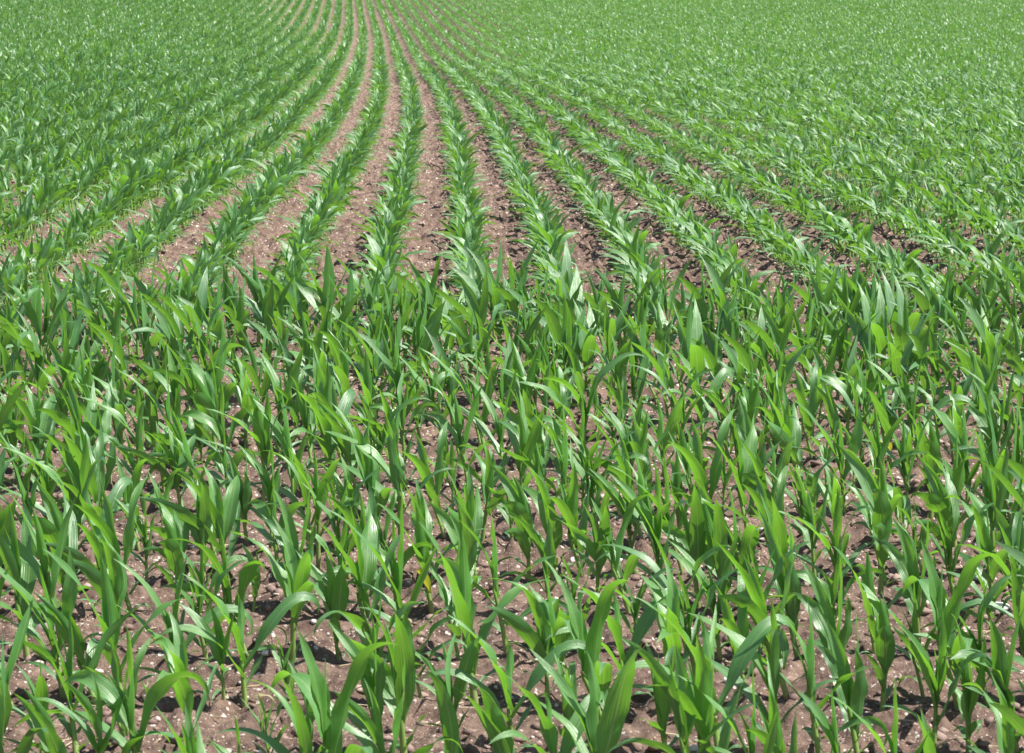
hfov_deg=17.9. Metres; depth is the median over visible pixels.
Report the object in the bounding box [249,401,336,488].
maize plant
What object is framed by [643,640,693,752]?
maize plant
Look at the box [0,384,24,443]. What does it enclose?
maize plant
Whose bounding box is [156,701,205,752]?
maize plant
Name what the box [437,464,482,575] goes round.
maize plant
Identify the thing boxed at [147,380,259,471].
maize plant
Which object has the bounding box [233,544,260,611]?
maize plant
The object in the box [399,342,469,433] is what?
maize plant
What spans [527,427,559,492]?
maize plant
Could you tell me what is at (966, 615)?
maize plant
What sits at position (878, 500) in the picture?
maize plant
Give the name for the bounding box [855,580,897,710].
maize plant
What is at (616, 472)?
maize plant
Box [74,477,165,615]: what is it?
maize plant
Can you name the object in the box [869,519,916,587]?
maize plant
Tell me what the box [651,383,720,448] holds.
maize plant
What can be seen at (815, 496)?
maize plant
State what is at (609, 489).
maize plant
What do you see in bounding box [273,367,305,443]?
maize plant
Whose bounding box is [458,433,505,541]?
maize plant
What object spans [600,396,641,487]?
maize plant
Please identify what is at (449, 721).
maize plant
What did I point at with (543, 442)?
maize plant
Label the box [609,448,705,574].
maize plant
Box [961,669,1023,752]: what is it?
maize plant
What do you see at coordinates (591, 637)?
maize plant
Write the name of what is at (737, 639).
maize plant
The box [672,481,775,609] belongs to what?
maize plant
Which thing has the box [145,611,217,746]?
maize plant
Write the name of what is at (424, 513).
maize plant
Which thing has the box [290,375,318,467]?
maize plant
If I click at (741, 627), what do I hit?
maize plant
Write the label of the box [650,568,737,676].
maize plant
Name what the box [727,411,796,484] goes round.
maize plant
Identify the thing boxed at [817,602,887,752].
maize plant
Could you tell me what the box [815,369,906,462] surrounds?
maize plant
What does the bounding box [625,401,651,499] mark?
maize plant
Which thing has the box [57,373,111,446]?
maize plant
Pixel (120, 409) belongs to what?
maize plant
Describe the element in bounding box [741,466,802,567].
maize plant
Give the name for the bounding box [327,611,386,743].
maize plant
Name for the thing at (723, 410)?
maize plant
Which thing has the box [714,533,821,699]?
maize plant
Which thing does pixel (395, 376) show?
maize plant
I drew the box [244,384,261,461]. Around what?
maize plant
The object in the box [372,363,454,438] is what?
maize plant
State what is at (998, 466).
maize plant
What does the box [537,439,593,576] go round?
maize plant
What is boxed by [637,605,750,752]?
maize plant
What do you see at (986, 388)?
maize plant
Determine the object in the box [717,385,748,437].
maize plant
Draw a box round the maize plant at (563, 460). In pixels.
[499,403,635,546]
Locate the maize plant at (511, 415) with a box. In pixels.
[492,383,531,429]
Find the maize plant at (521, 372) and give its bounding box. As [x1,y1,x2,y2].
[498,338,536,416]
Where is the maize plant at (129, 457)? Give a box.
[92,418,176,511]
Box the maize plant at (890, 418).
[866,369,918,464]
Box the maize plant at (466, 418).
[441,367,494,445]
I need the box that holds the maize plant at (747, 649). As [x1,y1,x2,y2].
[612,597,795,752]
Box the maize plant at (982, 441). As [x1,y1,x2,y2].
[966,428,987,499]
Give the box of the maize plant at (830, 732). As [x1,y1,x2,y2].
[798,687,863,752]
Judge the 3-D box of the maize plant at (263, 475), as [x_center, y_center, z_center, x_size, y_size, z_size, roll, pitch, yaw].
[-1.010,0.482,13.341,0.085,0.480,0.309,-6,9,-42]
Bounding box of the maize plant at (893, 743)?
[825,680,937,752]
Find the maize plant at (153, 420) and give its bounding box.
[132,402,158,456]
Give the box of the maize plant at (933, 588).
[902,540,998,723]
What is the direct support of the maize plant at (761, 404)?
on the ground
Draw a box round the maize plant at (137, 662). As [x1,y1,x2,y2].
[85,636,162,752]
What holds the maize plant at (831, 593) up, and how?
on the ground
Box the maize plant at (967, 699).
[946,614,986,752]
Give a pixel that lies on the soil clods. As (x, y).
(270, 589)
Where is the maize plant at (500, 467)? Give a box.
[449,447,509,514]
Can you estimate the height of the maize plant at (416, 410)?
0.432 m
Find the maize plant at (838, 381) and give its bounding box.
[787,355,894,445]
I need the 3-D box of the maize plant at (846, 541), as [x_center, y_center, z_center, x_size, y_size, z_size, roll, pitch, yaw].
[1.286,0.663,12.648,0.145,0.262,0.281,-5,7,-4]
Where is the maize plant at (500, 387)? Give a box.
[455,344,517,437]
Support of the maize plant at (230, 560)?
on the ground
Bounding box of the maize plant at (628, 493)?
[607,461,696,597]
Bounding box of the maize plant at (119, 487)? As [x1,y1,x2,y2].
[52,475,132,572]
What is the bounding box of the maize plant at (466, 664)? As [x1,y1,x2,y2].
[415,636,483,743]
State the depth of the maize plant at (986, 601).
10.42 m
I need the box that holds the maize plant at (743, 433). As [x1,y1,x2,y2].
[735,396,765,516]
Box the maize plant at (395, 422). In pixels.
[348,368,435,486]
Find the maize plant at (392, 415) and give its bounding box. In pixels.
[338,396,430,472]
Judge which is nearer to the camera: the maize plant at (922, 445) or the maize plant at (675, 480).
the maize plant at (675, 480)
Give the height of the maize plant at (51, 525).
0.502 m
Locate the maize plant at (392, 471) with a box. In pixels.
[325,412,455,534]
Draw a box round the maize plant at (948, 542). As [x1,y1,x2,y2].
[914,502,995,596]
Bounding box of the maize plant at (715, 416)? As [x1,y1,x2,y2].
[694,376,755,461]
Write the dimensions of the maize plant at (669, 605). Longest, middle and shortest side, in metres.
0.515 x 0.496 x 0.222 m
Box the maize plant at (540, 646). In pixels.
[487,582,578,699]
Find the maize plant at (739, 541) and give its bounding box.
[728,516,759,571]
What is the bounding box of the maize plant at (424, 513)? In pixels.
[399,475,433,573]
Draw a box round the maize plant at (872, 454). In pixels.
[866,442,877,479]
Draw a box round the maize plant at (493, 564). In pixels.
[427,509,568,653]
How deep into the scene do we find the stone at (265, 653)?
11.05 m
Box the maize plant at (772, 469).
[757,437,794,509]
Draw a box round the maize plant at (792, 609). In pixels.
[758,509,819,657]
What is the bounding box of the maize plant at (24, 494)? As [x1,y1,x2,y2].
[0,450,77,562]
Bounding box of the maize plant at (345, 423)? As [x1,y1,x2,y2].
[312,397,391,487]
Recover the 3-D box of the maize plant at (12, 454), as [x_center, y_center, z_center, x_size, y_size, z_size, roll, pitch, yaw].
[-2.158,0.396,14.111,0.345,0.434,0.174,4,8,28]
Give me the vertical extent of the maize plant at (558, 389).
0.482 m
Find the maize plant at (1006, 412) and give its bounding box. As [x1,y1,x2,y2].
[966,366,1023,458]
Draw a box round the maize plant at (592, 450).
[543,431,612,508]
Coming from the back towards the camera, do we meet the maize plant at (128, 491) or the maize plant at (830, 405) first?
the maize plant at (830, 405)
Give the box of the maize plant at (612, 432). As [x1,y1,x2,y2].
[573,392,642,457]
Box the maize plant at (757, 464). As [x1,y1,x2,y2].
[737,436,797,527]
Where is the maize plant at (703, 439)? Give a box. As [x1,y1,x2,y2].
[685,426,716,466]
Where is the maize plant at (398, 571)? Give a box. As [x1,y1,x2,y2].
[324,499,455,659]
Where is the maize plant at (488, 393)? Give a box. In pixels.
[420,340,508,463]
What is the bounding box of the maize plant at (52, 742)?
[13,688,66,752]
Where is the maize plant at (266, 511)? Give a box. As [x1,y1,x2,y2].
[235,474,310,561]
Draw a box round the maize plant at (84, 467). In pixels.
[0,433,139,570]
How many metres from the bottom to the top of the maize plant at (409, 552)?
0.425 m
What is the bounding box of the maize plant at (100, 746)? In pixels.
[24,669,170,752]
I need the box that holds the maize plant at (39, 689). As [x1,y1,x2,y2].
[3,661,66,752]
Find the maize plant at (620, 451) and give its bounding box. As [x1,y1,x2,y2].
[613,439,625,505]
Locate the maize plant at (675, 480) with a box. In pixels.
[648,445,728,529]
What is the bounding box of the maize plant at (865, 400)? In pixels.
[831,353,900,445]
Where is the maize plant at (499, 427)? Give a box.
[459,377,559,481]
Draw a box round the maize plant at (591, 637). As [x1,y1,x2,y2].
[553,575,629,718]
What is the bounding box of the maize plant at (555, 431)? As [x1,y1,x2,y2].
[547,410,571,486]
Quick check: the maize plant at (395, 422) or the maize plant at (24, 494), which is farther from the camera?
the maize plant at (395, 422)
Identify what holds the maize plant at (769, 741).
on the ground
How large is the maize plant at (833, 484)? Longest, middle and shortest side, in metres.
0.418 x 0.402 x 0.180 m
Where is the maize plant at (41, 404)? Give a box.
[19,380,61,451]
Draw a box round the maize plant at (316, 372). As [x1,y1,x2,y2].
[291,349,334,430]
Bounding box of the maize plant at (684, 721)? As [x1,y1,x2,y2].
[607,638,756,752]
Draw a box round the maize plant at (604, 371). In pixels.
[519,351,644,462]
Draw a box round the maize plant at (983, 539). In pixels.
[945,483,1017,612]
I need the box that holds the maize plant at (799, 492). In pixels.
[769,456,837,548]
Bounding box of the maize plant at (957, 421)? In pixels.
[929,392,973,469]
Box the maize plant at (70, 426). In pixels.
[27,373,97,458]
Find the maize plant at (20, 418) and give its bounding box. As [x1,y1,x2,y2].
[0,368,26,460]
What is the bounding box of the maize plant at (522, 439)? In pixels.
[496,386,544,492]
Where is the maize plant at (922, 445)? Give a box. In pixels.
[906,409,952,471]
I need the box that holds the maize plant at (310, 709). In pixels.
[279,658,314,749]
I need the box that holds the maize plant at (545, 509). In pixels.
[508,460,562,581]
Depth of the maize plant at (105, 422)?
14.89 m
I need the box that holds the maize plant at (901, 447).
[862,400,943,515]
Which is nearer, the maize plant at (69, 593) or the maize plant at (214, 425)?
the maize plant at (69, 593)
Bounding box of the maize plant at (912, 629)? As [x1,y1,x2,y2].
[862,581,956,697]
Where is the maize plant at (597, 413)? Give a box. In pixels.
[588,376,607,430]
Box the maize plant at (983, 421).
[964,379,1013,459]
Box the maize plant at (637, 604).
[578,567,680,652]
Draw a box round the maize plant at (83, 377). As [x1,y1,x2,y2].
[54,346,96,441]
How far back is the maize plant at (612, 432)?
15.52 m
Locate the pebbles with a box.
[1,116,1019,752]
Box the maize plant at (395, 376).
[369,338,422,435]
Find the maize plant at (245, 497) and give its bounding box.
[224,448,264,542]
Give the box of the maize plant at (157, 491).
[142,468,182,525]
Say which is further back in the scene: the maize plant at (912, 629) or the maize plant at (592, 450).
the maize plant at (592, 450)
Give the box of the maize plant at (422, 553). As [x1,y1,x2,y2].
[378,503,480,613]
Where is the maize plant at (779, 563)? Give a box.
[734,541,811,651]
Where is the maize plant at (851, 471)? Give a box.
[842,426,870,492]
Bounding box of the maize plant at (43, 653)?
[23,591,142,752]
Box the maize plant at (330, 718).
[270,629,397,752]
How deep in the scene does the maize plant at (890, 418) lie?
15.52 m
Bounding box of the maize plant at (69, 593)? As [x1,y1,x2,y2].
[0,549,110,698]
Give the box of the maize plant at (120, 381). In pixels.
[85,367,135,443]
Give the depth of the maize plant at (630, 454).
14.08 m
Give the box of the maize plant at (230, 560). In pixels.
[156,529,249,610]
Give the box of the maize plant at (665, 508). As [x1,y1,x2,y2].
[622,448,674,573]
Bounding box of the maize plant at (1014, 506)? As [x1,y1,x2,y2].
[950,480,1023,571]
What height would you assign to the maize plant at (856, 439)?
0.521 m
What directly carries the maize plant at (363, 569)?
on the ground
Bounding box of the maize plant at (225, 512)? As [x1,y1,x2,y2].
[139,464,239,585]
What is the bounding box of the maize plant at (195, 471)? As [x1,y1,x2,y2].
[172,457,217,554]
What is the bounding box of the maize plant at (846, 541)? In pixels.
[822,529,852,576]
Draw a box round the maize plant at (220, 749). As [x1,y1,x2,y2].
[207,713,253,752]
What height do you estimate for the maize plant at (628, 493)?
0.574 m
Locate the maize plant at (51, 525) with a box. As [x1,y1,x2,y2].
[19,477,77,598]
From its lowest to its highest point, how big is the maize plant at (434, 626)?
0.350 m
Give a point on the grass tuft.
(146, 688)
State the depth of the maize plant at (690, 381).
16.25 m
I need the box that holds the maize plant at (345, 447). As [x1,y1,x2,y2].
[305,402,358,487]
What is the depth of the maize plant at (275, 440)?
15.58 m
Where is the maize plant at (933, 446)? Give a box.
[916,414,942,519]
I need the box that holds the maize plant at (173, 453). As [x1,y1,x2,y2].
[116,425,195,505]
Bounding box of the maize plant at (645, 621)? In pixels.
[546,575,684,696]
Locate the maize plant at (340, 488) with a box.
[319,455,359,547]
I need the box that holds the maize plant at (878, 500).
[831,444,900,594]
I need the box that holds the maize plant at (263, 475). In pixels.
[238,435,285,550]
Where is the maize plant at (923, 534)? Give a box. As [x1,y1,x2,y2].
[891,497,940,577]
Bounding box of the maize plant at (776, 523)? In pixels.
[750,493,793,599]
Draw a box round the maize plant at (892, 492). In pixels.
[877,460,932,547]
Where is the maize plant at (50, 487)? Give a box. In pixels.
[2,446,73,541]
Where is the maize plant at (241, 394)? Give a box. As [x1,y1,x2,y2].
[213,354,253,448]
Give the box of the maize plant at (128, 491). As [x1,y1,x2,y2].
[116,457,146,551]
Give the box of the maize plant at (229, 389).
[172,358,251,444]
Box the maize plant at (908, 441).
[899,423,917,482]
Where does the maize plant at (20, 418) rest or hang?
on the ground
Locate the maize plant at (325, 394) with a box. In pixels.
[309,343,341,460]
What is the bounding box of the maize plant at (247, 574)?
[161,520,286,658]
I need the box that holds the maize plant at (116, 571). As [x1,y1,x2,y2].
[73,532,136,641]
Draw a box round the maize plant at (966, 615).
[944,574,977,636]
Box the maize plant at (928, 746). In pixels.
[917,708,935,752]
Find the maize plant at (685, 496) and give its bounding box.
[668,486,745,565]
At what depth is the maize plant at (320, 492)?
12.63 m
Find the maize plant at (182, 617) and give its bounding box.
[166,596,206,654]
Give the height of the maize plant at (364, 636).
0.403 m
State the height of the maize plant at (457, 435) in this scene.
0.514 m
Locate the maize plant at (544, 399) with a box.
[496,353,580,435]
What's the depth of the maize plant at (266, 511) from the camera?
12.64 m
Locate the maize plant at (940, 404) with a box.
[861,353,975,459]
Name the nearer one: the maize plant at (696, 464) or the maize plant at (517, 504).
the maize plant at (517, 504)
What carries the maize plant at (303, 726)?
on the ground
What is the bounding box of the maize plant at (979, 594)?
[938,569,1022,635]
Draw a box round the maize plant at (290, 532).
[262,483,315,603]
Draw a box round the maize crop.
[0,0,1023,752]
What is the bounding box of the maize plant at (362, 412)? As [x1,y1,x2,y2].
[352,391,377,450]
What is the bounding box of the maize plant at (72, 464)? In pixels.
[50,431,95,534]
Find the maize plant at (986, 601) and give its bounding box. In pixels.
[905,574,1022,706]
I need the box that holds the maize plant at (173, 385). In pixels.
[140,338,200,426]
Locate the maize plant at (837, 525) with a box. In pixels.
[758,489,873,603]
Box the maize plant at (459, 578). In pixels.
[419,522,550,703]
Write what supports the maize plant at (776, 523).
on the ground
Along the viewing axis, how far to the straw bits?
11.44 m
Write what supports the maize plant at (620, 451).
on the ground
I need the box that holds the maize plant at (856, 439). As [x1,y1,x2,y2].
[776,400,879,513]
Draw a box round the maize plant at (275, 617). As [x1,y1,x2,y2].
[160,573,319,707]
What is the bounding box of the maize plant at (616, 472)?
[585,415,677,538]
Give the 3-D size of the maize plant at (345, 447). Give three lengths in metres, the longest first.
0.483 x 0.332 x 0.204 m
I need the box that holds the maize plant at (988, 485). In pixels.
[961,428,1008,558]
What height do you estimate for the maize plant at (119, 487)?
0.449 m
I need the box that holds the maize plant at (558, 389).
[537,354,602,437]
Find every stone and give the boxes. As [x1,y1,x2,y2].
[38,623,55,633]
[262,650,268,655]
[355,685,363,693]
[987,602,1009,611]
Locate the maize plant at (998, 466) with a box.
[960,442,1023,531]
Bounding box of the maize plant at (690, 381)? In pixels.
[630,357,719,441]
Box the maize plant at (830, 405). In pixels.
[809,376,838,460]
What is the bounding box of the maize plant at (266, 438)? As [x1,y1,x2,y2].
[193,391,301,502]
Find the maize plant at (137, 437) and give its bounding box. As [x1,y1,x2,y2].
[78,384,173,482]
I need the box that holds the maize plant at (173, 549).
[153,501,193,612]
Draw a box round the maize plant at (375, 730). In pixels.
[304,659,462,752]
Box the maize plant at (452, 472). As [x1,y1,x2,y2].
[405,438,475,513]
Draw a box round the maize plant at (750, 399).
[724,362,769,439]
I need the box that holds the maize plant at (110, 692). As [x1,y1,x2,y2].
[14,625,208,752]
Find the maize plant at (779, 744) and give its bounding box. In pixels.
[734,659,796,752]
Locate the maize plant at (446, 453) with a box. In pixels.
[434,418,455,483]
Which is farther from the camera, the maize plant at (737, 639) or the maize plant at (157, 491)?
the maize plant at (157, 491)
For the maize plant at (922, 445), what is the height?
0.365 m
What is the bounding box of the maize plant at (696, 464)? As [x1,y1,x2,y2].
[667,409,745,535]
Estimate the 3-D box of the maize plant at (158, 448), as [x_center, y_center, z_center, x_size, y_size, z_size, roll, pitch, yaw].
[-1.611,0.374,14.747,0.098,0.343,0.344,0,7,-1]
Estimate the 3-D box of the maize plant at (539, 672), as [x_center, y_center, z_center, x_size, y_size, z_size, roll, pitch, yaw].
[-0.006,0.931,9.695,0.504,0.454,0.160,-3,8,-24]
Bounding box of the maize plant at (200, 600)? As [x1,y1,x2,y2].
[165,560,244,662]
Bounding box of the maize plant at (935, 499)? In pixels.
[911,455,959,567]
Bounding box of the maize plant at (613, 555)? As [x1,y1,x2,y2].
[572,494,650,614]
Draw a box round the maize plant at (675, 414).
[622,395,686,483]
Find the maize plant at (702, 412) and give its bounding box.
[660,357,733,441]
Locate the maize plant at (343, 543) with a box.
[277,517,381,611]
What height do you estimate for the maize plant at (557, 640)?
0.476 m
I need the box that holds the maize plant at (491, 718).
[460,678,515,752]
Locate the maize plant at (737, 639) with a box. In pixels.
[689,600,850,731]
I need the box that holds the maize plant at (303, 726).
[210,677,312,752]
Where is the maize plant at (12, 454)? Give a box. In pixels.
[0,432,38,505]
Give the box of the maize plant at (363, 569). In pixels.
[314,498,426,647]
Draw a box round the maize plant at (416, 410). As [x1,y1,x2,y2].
[351,384,440,456]
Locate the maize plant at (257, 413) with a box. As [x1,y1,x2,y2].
[242,387,270,481]
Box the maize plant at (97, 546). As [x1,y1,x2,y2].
[45,518,137,605]
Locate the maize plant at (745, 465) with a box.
[704,415,789,533]
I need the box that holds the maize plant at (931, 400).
[900,363,969,436]
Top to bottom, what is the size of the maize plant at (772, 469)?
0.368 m
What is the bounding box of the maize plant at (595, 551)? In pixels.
[558,501,612,604]
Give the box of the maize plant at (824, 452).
[808,427,844,484]
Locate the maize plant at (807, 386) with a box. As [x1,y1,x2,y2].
[782,355,822,436]
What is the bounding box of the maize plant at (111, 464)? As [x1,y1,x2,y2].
[60,432,115,509]
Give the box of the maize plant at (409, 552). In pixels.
[345,519,437,626]
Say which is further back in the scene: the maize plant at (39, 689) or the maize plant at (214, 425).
the maize plant at (214, 425)
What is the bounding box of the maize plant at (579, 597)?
[545,551,610,621]
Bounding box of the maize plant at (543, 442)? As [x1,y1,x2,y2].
[526,401,580,486]
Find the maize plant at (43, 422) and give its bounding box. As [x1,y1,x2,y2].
[0,380,55,469]
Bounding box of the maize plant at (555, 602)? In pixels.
[527,573,558,618]
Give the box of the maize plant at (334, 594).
[296,550,348,660]
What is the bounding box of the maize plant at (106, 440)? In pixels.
[19,425,118,502]
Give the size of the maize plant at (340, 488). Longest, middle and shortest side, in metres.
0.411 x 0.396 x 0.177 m
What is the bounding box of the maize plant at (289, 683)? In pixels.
[265,634,309,697]
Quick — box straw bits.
[7,201,1023,749]
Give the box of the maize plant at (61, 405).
[10,367,81,444]
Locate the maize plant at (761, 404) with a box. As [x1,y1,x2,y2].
[735,372,772,442]
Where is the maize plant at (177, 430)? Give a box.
[147,404,194,488]
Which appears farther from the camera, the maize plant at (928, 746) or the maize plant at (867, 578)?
the maize plant at (867, 578)
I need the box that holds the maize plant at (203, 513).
[189,478,213,581]
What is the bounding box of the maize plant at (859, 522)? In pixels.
[843,449,896,528]
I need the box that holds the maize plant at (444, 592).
[423,542,473,659]
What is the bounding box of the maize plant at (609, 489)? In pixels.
[585,455,661,574]
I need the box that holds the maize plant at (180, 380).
[153,329,240,446]
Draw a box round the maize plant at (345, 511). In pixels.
[321,482,386,615]
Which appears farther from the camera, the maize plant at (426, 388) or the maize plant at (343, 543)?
the maize plant at (426, 388)
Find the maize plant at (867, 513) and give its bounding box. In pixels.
[839,460,905,566]
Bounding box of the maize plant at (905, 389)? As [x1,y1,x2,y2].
[896,364,926,436]
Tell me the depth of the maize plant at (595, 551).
11.91 m
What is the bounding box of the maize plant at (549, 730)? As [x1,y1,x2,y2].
[488,675,605,752]
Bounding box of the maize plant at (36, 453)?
[7,440,52,508]
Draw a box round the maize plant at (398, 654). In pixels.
[332,604,425,752]
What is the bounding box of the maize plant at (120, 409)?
[75,379,145,464]
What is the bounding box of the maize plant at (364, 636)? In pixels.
[335,595,424,694]
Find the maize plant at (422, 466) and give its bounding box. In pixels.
[399,421,463,537]
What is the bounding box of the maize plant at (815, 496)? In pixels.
[800,463,818,513]
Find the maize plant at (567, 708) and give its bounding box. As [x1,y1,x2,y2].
[554,653,587,752]
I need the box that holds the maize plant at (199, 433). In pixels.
[173,398,210,461]
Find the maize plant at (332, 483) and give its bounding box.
[318,465,343,502]
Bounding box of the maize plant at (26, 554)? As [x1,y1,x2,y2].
[3,484,92,647]
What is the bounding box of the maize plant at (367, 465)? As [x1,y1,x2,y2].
[349,419,396,545]
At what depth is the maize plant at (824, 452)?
14.85 m
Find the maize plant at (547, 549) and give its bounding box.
[498,511,586,599]
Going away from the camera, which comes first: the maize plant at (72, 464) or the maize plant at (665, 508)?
the maize plant at (665, 508)
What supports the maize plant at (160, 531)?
on the ground
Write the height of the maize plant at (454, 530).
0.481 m
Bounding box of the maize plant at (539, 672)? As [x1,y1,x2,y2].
[423,615,585,750]
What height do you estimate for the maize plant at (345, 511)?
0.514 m
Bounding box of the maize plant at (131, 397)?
[113,367,161,447]
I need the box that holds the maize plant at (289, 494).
[244,449,327,548]
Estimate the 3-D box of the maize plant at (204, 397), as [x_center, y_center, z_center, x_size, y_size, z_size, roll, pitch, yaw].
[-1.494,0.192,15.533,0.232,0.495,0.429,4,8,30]
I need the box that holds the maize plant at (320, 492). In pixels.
[258,446,366,568]
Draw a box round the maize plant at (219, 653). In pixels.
[177,601,234,703]
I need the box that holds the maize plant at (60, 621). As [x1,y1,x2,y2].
[32,591,98,705]
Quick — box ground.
[0,0,1023,752]
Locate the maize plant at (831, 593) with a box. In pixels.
[767,540,886,653]
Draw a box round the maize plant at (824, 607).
[793,558,852,705]
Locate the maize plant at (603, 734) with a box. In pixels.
[515,648,641,752]
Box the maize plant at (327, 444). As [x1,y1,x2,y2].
[290,386,354,488]
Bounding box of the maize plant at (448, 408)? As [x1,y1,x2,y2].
[416,379,478,460]
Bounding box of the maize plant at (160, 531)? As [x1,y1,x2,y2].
[140,494,188,570]
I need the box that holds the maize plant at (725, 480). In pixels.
[688,446,738,514]
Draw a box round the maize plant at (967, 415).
[941,407,978,461]
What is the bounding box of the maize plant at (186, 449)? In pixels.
[153,416,244,487]
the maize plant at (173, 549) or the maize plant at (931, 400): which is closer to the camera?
the maize plant at (173, 549)
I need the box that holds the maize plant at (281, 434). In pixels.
[253,394,311,502]
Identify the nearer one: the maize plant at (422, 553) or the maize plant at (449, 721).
the maize plant at (449, 721)
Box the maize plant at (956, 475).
[926,436,972,547]
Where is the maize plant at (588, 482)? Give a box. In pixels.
[558,430,637,531]
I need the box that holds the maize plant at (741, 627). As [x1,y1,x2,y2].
[715,571,765,687]
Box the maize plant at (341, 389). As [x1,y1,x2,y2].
[332,376,358,436]
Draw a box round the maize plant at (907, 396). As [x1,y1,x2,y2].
[835,347,924,438]
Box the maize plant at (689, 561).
[668,532,738,660]
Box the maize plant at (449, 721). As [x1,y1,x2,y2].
[427,633,459,752]
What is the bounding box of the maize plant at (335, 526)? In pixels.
[303,469,380,579]
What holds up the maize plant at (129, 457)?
on the ground
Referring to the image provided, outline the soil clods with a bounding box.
[0,113,1023,752]
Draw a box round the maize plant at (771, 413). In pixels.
[752,372,791,454]
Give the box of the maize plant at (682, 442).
[663,420,710,494]
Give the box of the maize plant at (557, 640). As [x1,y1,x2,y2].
[485,564,587,698]
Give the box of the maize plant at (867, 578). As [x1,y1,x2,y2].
[833,546,905,654]
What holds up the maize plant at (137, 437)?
on the ground
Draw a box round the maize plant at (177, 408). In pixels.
[116,360,197,465]
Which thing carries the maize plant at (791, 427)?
on the ground
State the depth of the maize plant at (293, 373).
16.22 m
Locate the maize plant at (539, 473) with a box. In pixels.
[511,443,590,526]
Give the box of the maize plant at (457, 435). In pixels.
[415,377,492,482]
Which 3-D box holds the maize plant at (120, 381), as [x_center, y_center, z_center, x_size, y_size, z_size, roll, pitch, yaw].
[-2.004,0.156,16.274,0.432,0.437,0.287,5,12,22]
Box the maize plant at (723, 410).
[691,385,773,479]
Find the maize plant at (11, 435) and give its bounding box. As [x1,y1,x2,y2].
[0,383,20,477]
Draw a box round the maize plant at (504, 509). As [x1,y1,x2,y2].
[481,477,516,539]
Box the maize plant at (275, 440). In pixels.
[255,409,301,462]
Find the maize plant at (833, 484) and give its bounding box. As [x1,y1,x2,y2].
[796,457,842,537]
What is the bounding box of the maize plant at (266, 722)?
[241,690,298,752]
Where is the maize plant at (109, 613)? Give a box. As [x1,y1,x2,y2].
[42,548,202,700]
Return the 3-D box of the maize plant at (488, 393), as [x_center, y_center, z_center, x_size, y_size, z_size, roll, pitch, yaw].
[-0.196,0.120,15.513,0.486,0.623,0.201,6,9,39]
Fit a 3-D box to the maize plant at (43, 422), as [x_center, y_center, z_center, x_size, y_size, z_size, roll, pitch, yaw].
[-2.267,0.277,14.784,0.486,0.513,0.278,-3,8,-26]
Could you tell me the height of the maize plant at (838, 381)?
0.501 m
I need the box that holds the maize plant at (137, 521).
[114,491,165,582]
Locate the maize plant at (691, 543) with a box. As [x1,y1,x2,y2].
[635,483,716,607]
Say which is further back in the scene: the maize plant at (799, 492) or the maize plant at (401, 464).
the maize plant at (401, 464)
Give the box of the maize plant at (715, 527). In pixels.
[679,489,734,606]
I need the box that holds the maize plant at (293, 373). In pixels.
[257,347,302,448]
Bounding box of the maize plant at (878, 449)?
[827,406,927,490]
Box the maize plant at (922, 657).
[882,609,991,749]
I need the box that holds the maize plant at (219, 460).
[186,427,255,498]
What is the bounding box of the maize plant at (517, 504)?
[489,463,536,581]
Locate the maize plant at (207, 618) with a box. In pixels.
[113,553,252,703]
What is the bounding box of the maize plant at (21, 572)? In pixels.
[0,500,50,659]
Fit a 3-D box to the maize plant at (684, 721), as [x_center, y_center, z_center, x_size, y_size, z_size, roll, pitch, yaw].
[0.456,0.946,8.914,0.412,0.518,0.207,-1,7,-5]
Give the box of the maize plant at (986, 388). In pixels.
[971,342,997,442]
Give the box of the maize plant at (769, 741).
[678,661,777,752]
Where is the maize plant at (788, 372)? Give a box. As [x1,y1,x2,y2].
[738,343,813,431]
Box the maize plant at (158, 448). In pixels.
[144,422,167,492]
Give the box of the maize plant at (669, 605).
[632,559,699,713]
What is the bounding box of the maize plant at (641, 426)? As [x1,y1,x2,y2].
[613,402,649,448]
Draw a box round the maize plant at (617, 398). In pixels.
[595,370,631,437]
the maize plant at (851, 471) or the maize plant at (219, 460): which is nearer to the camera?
the maize plant at (219, 460)
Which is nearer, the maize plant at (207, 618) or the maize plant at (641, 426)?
the maize plant at (207, 618)
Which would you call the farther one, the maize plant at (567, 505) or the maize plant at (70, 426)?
the maize plant at (70, 426)
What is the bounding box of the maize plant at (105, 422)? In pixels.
[81,396,130,483]
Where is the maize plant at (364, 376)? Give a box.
[338,348,410,435]
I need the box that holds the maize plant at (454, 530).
[426,493,481,613]
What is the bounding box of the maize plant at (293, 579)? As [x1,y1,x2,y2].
[229,516,318,660]
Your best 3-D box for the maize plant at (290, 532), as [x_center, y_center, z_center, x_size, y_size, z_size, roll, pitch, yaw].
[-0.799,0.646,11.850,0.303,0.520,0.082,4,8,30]
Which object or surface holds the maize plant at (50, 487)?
on the ground
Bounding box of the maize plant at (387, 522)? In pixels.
[358,491,397,576]
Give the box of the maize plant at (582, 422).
[539,391,615,477]
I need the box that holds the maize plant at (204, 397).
[187,363,233,466]
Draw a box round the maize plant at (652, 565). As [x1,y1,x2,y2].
[599,528,745,649]
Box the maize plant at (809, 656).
[758,598,887,752]
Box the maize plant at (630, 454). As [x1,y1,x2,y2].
[553,416,650,520]
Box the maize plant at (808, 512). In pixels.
[786,466,828,577]
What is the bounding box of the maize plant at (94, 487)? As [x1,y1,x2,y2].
[61,408,157,525]
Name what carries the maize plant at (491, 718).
on the ground
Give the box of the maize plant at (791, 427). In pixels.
[758,382,802,488]
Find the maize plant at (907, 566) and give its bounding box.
[881,516,936,644]
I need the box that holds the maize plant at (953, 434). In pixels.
[930,402,991,517]
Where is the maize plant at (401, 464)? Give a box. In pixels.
[380,420,406,509]
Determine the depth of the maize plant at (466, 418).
16.25 m
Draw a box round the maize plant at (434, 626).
[358,599,466,698]
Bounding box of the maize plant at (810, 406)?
[791,362,828,458]

